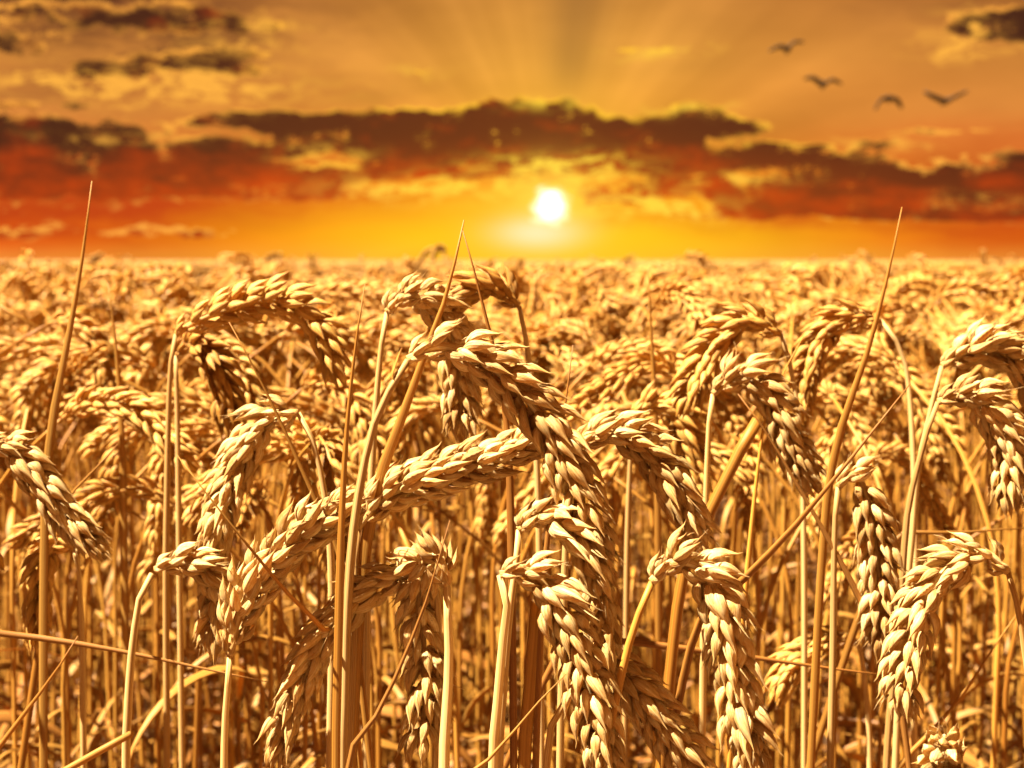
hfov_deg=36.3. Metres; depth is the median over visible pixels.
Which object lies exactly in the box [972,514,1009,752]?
wheat stalk
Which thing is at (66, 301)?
wheat stalk
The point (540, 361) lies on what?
wheat stalk
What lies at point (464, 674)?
wheat stalk
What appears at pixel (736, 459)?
straw
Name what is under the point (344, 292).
wheat stalk
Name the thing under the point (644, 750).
wheat stalk
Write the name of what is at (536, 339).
wheat stalk
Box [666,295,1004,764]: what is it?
wheat stalk
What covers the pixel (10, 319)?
wheat stalk
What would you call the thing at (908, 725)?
wheat stalk
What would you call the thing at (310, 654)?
wheat stalk
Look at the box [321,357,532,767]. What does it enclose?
wheat stalk
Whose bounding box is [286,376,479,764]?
wheat stalk
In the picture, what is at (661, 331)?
wheat stalk
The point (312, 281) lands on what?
wheat stalk
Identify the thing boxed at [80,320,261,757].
wheat stalk
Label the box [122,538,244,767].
wheat stalk
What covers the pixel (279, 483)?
wheat stalk
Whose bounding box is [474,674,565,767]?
straw
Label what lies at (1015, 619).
wheat stalk
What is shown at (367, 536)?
grass blade
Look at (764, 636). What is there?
wheat stalk
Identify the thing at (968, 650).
wheat stalk
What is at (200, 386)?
wheat stalk
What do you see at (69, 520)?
wheat stalk
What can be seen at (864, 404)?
wheat stalk
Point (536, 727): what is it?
stalk
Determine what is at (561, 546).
wheat stalk
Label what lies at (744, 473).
wheat stalk
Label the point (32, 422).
wheat stalk
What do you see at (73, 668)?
wheat stalk
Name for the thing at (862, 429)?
wheat stalk
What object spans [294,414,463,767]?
wheat stalk
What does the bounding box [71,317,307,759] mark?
wheat stalk
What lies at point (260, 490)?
wheat stalk
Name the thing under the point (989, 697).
wheat stalk
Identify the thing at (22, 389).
wheat stalk
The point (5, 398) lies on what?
wheat stalk
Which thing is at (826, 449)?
wheat stalk
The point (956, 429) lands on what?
wheat stalk
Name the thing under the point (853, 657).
wheat stalk
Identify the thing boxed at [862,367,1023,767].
wheat stalk
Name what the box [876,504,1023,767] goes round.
wheat stalk
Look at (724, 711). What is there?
wheat stalk
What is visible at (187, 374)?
wheat stalk
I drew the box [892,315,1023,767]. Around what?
wheat stalk
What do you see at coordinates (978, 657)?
wheat stalk
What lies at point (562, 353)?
wheat stalk
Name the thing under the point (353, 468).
wheat stalk
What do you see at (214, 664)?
wheat stalk
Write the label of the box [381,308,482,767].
wheat stalk
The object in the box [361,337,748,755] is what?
wheat stalk
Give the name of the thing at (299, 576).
wheat stalk
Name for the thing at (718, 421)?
wheat stalk
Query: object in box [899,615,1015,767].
straw
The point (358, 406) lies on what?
wheat stalk
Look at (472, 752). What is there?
wheat stalk
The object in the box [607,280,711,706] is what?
wheat stalk
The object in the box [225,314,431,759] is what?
wheat stalk
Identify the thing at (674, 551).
wheat stalk
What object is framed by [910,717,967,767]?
wheat stalk
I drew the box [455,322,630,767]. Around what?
wheat stalk
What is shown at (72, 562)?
wheat stalk
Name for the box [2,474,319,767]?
wheat stalk
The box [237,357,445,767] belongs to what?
wheat stalk
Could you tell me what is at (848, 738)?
wheat stalk
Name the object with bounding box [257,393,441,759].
wheat stalk
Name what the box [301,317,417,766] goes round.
wheat stalk
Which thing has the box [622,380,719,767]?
wheat stalk
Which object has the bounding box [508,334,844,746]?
wheat stalk
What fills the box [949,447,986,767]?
wheat stalk
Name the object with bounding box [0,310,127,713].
wheat stalk
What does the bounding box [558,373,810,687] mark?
wheat stalk
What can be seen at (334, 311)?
wheat stalk
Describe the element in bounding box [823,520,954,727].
wheat stalk
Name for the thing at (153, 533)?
wheat stalk
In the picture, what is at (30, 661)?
wheat stalk
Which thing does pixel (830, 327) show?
wheat stalk
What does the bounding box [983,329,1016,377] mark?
wheat stalk
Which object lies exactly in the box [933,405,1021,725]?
wheat stalk
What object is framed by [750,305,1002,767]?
wheat stalk
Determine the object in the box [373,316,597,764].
wheat stalk
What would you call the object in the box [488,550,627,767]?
wheat stalk
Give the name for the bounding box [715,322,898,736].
wheat stalk
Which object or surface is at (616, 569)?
wheat stalk
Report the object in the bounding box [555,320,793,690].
wheat stalk
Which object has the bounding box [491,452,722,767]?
wheat stalk
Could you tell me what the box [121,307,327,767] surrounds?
wheat stalk
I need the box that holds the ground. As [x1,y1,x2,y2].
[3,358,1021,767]
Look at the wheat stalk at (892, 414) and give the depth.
1.13 m
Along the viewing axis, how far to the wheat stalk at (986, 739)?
1.54 m
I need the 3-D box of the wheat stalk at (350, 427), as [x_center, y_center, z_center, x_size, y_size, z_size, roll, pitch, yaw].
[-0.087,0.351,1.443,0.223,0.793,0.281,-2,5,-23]
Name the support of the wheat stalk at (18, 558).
on the ground
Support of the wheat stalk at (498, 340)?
on the ground
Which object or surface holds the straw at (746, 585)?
on the ground
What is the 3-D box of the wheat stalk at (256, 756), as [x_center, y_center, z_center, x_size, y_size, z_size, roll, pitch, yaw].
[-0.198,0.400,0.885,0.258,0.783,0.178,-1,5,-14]
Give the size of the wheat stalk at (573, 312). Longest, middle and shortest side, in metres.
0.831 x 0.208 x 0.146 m
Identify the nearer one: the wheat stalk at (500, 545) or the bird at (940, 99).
the wheat stalk at (500, 545)
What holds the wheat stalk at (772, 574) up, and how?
on the ground
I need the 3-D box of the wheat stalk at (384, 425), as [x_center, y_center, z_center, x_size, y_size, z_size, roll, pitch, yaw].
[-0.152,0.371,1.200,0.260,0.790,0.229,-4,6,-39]
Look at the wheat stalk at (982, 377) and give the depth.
1.40 m
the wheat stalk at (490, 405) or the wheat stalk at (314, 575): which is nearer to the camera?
the wheat stalk at (490, 405)
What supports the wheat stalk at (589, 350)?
on the ground
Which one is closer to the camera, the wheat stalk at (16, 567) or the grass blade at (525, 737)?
the grass blade at (525, 737)
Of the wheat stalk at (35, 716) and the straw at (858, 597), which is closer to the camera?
the straw at (858, 597)
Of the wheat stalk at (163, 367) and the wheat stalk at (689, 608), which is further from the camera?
the wheat stalk at (689, 608)
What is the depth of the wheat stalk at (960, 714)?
1.18 m
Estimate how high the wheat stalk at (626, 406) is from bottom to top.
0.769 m
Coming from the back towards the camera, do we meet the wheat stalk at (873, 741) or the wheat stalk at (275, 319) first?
the wheat stalk at (275, 319)
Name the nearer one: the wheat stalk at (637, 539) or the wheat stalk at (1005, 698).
the wheat stalk at (1005, 698)
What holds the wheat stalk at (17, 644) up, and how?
on the ground
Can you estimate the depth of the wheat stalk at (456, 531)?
1.62 m
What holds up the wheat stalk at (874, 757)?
on the ground
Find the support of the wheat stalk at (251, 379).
on the ground
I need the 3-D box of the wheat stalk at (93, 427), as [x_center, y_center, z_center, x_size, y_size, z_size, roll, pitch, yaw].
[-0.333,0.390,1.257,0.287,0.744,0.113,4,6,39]
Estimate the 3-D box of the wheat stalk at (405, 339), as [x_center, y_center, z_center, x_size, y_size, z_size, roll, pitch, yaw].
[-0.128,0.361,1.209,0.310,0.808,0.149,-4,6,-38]
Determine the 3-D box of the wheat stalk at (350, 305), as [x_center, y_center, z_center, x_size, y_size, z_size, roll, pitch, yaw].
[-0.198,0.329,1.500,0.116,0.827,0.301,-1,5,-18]
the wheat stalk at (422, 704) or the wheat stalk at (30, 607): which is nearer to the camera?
the wheat stalk at (422, 704)
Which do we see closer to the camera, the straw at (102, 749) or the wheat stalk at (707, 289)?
the straw at (102, 749)
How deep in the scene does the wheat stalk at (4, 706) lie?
1.49 m
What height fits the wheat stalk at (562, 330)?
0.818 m
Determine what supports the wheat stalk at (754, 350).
on the ground
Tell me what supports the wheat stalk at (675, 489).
on the ground
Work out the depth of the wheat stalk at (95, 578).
1.52 m
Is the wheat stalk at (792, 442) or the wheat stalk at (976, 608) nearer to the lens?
the wheat stalk at (792, 442)
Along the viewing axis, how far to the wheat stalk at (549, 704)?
1.01 m
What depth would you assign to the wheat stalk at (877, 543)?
0.60 m
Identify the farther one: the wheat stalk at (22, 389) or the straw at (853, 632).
the wheat stalk at (22, 389)
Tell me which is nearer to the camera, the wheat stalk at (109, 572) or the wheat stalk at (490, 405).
the wheat stalk at (490, 405)
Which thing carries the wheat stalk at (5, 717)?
on the ground
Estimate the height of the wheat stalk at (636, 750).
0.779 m
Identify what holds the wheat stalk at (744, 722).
on the ground
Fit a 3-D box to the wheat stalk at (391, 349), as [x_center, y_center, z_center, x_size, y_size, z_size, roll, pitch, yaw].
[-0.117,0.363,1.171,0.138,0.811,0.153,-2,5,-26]
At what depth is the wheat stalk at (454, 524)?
1.33 m
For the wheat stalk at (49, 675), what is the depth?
1.57 m
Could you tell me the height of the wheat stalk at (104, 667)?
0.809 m
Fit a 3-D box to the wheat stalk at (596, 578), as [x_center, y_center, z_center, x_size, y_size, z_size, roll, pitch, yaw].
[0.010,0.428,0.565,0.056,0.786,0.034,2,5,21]
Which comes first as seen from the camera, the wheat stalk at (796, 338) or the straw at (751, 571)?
the straw at (751, 571)
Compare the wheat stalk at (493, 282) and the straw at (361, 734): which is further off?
the wheat stalk at (493, 282)
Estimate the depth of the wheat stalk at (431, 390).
1.46 m
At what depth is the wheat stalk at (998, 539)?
1.40 m
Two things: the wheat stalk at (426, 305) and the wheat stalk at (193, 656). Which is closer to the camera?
the wheat stalk at (426, 305)
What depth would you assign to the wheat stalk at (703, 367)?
0.70 m
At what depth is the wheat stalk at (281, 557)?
0.53 m
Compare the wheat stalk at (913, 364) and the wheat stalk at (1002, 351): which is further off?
the wheat stalk at (913, 364)
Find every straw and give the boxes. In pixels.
[0,629,267,681]
[0,636,77,748]
[18,444,117,767]
[63,731,132,767]
[177,455,363,767]
[229,322,373,767]
[346,520,449,767]
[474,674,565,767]
[504,628,881,767]
[655,417,762,767]
[664,384,909,767]
[726,335,803,767]
[738,394,912,767]
[805,528,1023,767]
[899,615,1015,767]
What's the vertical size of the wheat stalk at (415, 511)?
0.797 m
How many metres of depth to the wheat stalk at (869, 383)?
1.09 m
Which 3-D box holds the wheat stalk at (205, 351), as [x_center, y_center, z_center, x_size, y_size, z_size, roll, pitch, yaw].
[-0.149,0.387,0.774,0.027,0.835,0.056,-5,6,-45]
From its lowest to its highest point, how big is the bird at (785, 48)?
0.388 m
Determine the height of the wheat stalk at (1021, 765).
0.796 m
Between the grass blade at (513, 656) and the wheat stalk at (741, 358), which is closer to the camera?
the grass blade at (513, 656)
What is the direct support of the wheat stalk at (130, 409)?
on the ground
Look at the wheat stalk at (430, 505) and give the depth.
0.93 m
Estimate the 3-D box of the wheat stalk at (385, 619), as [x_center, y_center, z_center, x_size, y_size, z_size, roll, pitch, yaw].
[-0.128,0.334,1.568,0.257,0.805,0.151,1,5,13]
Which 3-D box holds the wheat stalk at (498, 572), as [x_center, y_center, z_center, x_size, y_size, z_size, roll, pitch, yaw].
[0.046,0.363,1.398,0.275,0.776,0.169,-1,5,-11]
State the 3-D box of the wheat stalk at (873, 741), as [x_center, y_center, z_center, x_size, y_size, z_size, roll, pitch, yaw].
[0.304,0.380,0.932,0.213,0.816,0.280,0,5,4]
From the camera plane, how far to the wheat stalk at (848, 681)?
1.12 m
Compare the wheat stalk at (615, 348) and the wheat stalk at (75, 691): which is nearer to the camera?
the wheat stalk at (615, 348)
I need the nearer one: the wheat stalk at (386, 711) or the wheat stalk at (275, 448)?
the wheat stalk at (275, 448)
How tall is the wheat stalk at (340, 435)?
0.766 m
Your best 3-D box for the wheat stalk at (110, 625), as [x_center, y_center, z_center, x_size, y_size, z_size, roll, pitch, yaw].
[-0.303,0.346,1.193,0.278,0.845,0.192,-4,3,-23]
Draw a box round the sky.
[0,0,1023,259]
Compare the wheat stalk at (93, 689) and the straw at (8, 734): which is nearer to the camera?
the straw at (8, 734)
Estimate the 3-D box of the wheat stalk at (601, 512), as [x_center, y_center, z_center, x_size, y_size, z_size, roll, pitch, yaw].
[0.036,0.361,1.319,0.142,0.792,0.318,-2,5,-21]
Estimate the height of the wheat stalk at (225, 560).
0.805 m
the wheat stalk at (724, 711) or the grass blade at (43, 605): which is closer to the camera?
the grass blade at (43, 605)
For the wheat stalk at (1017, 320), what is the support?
on the ground
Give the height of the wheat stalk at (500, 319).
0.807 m
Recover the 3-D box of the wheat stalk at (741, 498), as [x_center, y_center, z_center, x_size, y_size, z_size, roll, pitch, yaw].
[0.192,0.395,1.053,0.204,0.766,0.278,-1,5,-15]
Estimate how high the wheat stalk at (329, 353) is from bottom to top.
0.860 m
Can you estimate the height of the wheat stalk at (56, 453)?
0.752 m
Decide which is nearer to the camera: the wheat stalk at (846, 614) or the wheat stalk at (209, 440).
the wheat stalk at (209, 440)
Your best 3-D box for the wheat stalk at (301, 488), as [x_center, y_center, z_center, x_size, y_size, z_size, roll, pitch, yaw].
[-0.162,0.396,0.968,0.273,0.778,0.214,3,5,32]
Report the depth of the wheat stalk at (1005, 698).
0.91 m
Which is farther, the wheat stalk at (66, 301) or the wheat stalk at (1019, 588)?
the wheat stalk at (66, 301)
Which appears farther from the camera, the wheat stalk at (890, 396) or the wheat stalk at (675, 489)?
the wheat stalk at (890, 396)
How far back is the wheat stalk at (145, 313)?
1.57 m
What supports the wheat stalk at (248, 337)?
on the ground
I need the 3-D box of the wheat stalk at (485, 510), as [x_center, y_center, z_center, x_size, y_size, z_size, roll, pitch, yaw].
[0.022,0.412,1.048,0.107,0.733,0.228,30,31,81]
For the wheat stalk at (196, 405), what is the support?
on the ground
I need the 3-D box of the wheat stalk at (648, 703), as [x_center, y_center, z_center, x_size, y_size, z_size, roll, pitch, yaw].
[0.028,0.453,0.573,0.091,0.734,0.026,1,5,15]
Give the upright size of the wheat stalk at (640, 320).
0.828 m
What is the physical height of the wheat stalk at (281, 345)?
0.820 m
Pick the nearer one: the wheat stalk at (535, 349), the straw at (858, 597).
the straw at (858, 597)
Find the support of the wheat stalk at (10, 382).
on the ground
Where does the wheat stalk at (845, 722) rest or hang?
on the ground
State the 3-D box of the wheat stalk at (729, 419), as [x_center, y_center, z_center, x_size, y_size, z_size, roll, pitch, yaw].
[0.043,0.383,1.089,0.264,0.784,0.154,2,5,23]
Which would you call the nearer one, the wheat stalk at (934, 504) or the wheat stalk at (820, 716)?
the wheat stalk at (934, 504)
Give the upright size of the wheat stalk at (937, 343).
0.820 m
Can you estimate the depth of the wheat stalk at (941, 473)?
1.03 m
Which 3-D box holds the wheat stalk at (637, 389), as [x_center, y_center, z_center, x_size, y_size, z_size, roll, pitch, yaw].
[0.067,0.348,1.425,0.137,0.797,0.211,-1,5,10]
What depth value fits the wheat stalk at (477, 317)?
1.24 m
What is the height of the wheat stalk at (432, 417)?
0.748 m
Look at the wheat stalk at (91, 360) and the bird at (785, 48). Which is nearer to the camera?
the wheat stalk at (91, 360)
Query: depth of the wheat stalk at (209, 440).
0.89 m
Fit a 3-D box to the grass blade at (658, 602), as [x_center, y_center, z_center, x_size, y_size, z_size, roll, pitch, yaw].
[0.079,0.368,0.846,0.009,0.860,0.033,2,5,19]
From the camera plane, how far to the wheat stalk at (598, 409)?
1.00 m
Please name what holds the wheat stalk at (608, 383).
on the ground
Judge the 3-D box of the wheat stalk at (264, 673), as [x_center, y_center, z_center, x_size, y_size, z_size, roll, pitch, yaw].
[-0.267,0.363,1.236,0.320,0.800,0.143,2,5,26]
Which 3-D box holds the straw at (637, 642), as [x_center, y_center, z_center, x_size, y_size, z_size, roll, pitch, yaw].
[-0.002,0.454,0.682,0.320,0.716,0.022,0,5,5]
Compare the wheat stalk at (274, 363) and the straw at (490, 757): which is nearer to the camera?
the straw at (490, 757)
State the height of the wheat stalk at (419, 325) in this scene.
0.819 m
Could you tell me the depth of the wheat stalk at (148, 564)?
0.92 m
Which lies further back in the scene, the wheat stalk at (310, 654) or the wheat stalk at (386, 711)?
the wheat stalk at (386, 711)
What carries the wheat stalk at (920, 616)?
on the ground
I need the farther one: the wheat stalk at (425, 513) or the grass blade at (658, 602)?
the wheat stalk at (425, 513)
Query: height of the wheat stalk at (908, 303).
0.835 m
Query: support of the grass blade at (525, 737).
on the ground
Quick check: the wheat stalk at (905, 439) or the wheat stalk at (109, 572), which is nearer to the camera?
the wheat stalk at (905, 439)
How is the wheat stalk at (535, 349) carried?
on the ground
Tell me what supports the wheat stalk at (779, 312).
on the ground
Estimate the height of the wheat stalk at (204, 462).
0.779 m
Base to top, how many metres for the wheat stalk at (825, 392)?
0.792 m
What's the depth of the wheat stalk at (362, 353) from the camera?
1.04 m
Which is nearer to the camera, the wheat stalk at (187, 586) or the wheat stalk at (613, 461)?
the wheat stalk at (613, 461)
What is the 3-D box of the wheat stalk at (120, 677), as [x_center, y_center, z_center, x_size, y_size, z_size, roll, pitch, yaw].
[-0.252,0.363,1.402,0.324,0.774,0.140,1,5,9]
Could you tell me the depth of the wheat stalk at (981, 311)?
1.52 m
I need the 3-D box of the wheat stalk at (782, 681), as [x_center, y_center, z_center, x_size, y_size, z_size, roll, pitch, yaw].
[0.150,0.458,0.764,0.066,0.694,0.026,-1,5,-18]
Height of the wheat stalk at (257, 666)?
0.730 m
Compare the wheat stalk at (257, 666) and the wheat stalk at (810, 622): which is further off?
the wheat stalk at (810, 622)
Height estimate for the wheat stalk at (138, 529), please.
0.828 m
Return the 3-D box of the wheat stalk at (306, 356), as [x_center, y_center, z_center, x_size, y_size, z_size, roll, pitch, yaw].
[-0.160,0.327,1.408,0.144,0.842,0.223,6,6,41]
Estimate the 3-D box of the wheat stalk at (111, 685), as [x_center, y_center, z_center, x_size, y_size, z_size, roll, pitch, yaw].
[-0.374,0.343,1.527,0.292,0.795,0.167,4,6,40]
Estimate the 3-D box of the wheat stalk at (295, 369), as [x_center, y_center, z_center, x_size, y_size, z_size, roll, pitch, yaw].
[-0.343,0.338,1.555,0.290,0.802,0.109,-1,5,-13]
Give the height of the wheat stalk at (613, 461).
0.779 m
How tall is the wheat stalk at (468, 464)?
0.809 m
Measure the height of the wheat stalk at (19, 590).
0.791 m
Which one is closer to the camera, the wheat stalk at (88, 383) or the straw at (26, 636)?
the straw at (26, 636)
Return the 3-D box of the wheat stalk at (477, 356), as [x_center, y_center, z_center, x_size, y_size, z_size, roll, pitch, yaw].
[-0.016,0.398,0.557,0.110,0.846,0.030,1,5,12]
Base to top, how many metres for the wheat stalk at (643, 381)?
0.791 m
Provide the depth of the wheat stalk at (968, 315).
1.39 m
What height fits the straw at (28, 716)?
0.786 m
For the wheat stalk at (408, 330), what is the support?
on the ground
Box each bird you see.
[769,40,803,53]
[804,76,841,89]
[874,94,902,109]
[924,90,967,105]
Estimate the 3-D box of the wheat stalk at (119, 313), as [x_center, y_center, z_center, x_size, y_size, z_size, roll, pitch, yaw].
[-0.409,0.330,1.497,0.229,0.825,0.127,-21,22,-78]
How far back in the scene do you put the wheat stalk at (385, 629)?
1.44 m
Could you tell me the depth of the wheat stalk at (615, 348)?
0.96 m
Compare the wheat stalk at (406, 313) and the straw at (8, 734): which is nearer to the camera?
the straw at (8, 734)
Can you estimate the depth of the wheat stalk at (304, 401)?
0.98 m
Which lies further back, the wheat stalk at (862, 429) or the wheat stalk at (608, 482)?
the wheat stalk at (608, 482)
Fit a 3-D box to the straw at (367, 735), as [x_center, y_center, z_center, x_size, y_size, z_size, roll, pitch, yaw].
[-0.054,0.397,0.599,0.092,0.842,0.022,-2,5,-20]
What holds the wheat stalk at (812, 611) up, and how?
on the ground
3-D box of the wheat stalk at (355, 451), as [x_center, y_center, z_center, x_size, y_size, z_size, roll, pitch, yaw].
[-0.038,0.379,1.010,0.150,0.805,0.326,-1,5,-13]
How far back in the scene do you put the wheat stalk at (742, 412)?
1.11 m
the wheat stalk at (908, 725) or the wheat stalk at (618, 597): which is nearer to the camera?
the wheat stalk at (618, 597)
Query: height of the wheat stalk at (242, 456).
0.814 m
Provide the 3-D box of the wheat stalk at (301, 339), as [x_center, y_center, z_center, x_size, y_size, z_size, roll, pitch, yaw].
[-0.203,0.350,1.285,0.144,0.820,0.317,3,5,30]
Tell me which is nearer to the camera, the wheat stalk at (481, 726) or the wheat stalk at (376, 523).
the wheat stalk at (481, 726)
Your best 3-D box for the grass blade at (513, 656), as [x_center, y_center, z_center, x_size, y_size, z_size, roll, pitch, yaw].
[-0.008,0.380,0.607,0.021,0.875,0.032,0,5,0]
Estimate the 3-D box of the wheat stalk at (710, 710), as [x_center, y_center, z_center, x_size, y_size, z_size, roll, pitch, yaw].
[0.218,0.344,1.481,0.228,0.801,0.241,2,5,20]
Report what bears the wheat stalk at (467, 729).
on the ground
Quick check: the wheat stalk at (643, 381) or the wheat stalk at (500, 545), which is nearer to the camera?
the wheat stalk at (643, 381)
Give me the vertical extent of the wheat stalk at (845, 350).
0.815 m
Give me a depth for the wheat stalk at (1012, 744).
1.21 m
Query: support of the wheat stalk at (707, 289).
on the ground
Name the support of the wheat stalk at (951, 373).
on the ground
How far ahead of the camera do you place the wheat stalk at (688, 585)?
1.56 m
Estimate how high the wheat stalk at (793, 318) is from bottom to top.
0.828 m
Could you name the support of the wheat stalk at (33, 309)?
on the ground
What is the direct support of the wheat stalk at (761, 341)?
on the ground
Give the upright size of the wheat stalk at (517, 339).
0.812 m
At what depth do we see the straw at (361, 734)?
0.50 m
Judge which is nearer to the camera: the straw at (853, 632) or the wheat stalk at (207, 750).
the straw at (853, 632)
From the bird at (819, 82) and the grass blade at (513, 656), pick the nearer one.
the grass blade at (513, 656)
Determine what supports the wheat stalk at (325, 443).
on the ground
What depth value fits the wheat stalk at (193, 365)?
1.26 m
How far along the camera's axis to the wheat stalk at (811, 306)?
1.28 m
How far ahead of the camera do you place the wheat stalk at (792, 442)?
0.64 m
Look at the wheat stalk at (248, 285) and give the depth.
1.61 m
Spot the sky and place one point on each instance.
(200, 129)
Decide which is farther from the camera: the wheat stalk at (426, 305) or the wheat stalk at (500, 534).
the wheat stalk at (500, 534)
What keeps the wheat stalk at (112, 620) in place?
on the ground
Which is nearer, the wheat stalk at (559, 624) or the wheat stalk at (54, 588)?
the wheat stalk at (559, 624)
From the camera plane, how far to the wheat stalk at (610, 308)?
1.37 m
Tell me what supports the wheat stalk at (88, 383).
on the ground
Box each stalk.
[0,297,129,767]
[0,301,142,725]
[0,305,145,767]
[0,308,285,764]
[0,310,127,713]
[0,311,35,752]
[0,323,145,739]
[0,329,115,767]
[0,335,202,767]
[0,338,311,767]
[0,349,213,705]
[0,360,87,764]
[0,362,160,767]
[0,382,113,767]
[0,385,200,487]
[0,388,31,767]
[0,396,215,767]
[0,414,107,767]
[0,423,107,717]
[0,430,112,563]
[0,475,25,767]
[0,485,153,766]
[0,487,70,764]
[0,566,53,633]
[0,574,159,724]
[0,590,77,608]
[1,328,195,751]
[1,376,103,416]
[2,295,92,341]
[2,326,146,733]
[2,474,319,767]
[4,334,389,767]
[7,335,425,767]
[7,349,233,767]
[7,397,150,763]
[8,410,115,447]
[10,333,77,767]
[16,299,313,767]
[17,321,303,745]
[17,498,264,767]
[18,535,86,767]
[22,343,236,767]
[27,365,243,766]
[28,378,222,767]
[32,371,173,767]
[36,338,257,767]
[38,370,135,767]
[48,390,315,767]
[61,309,406,767]
[61,427,266,767]
[64,342,170,767]
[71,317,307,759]
[77,303,273,758]
[77,386,375,767]
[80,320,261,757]
[91,418,307,764]
[92,358,170,767]
[95,304,246,709]
[95,360,374,668]
[97,295,272,767]
[102,354,243,741]
[105,342,286,767]
[108,283,131,767]
[118,330,457,767]
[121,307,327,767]
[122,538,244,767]
[128,407,364,767]
[130,425,355,767]
[137,474,376,767]
[140,338,297,767]
[143,416,382,767]
[148,315,282,767]
[148,325,325,608]
[158,418,321,767]
[160,359,310,755]
[161,332,300,767]
[163,271,354,767]
[174,281,268,755]
[174,324,248,767]
[182,430,459,767]
[183,341,333,767]
[184,297,339,767]
[186,278,463,767]
[193,368,406,767]
[195,393,334,767]
[197,386,431,767]
[215,477,375,767]
[220,320,360,767]
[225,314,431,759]
[225,478,284,767]
[227,402,403,762]
[234,287,294,764]
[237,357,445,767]
[241,279,407,708]
[242,326,385,711]
[242,396,502,714]
[244,307,413,760]
[247,336,560,767]
[250,298,381,762]
[254,557,441,767]
[257,329,410,767]
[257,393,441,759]
[259,387,468,740]
[260,317,430,609]
[263,329,307,767]
[264,348,349,670]
[273,300,531,762]
[273,354,360,731]
[274,340,399,767]
[283,276,445,767]
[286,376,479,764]
[288,397,572,767]
[294,374,518,767]
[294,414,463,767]
[298,295,394,764]
[300,308,491,767]
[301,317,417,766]
[301,364,517,755]
[303,417,454,767]
[309,482,556,767]
[314,319,428,571]
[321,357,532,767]
[334,313,711,767]
[340,315,625,767]
[348,354,525,745]
[348,427,543,767]
[354,377,426,671]
[357,382,512,767]
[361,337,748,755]
[362,269,487,767]
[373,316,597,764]
[378,375,544,767]
[380,393,618,767]
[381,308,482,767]
[381,333,488,767]
[381,337,732,767]
[382,336,547,767]
[386,524,463,767]
[398,396,609,767]
[403,352,644,692]
[409,314,643,742]
[410,327,511,760]
[416,336,560,724]
[424,260,544,767]
[427,398,668,750]
[433,309,585,767]
[441,299,585,767]
[441,503,573,756]
[443,323,650,758]
[449,393,520,767]
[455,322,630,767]
[457,364,674,767]
[460,314,665,740]
[462,322,613,703]
[468,288,712,738]
[472,387,636,741]
[473,306,756,767]
[474,464,618,767]
[483,292,800,679]
[483,312,634,767]
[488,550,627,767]
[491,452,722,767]
[495,332,585,764]
[498,493,624,767]
[499,342,679,726]
[500,331,649,684]
[502,335,533,599]
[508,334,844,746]
[518,414,754,577]
[522,400,641,697]
[532,318,654,767]
[532,360,716,745]
[543,651,718,767]
[544,327,751,767]
[545,305,664,719]
[545,393,768,767]
[547,446,625,767]
[551,324,679,572]
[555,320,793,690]
[556,407,722,767]
[557,349,791,765]
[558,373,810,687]
[561,371,605,576]
[568,462,649,767]
[583,334,814,717]
[583,352,738,589]
[583,399,792,767]
[584,404,840,767]
[585,571,622,674]
[602,340,772,703]
[602,521,783,767]
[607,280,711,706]
[613,302,778,763]
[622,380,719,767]
[628,422,763,767]
[632,293,765,765]
[637,313,761,645]
[637,379,676,767]
[641,328,866,767]
[644,350,849,765]
[647,278,857,767]
[649,335,745,767]
[652,304,777,651]
[660,347,877,767]
[660,443,820,754]
[661,299,862,767]
[662,360,784,641]
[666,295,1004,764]
[667,298,807,767]
[671,346,769,682]
[674,343,898,767]
[680,321,1022,767]
[686,335,917,746]
[692,329,829,743]
[699,342,827,765]
[708,305,856,717]
[709,371,953,767]
[709,417,855,766]
[714,294,966,748]
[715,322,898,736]
[726,352,968,767]
[736,383,887,688]
[747,307,910,749]
[747,324,854,762]
[748,402,856,767]
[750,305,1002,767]
[750,570,841,767]
[754,441,957,677]
[755,376,1019,727]
[760,371,926,767]
[763,625,872,767]
[773,379,989,767]
[776,324,940,767]
[777,302,941,767]
[780,371,1023,764]
[784,289,961,722]
[785,297,917,767]
[786,305,892,751]
[796,334,1001,767]
[807,420,900,553]
[807,435,1007,767]
[808,358,1022,762]
[815,365,982,767]
[816,374,1013,767]
[817,385,961,733]
[820,387,1023,767]
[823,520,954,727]
[825,319,1023,767]
[826,453,908,767]
[841,362,989,767]
[841,377,990,454]
[843,291,1016,767]
[843,733,917,767]
[853,300,1012,752]
[855,457,876,767]
[860,331,1016,728]
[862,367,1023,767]
[874,531,1023,726]
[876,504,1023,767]
[883,372,1023,767]
[887,305,1023,699]
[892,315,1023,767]
[893,303,1022,761]
[910,693,1016,722]
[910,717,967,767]
[917,309,990,766]
[925,318,968,767]
[931,513,1020,764]
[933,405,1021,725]
[938,323,1022,712]
[941,401,1023,733]
[947,423,990,745]
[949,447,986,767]
[959,305,1020,767]
[959,494,1023,750]
[962,406,997,740]
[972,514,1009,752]
[976,553,1022,767]
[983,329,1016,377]
[997,386,1020,766]
[1000,600,1023,767]
[1019,523,1023,767]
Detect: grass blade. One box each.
[39,181,92,767]
[332,284,364,767]
[353,220,464,767]
[462,231,516,767]
[518,600,538,767]
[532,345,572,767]
[648,269,661,765]
[807,207,901,767]
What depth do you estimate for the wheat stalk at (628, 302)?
1.52 m
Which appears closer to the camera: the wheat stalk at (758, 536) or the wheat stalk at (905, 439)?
the wheat stalk at (905, 439)
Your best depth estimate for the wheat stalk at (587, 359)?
1.32 m

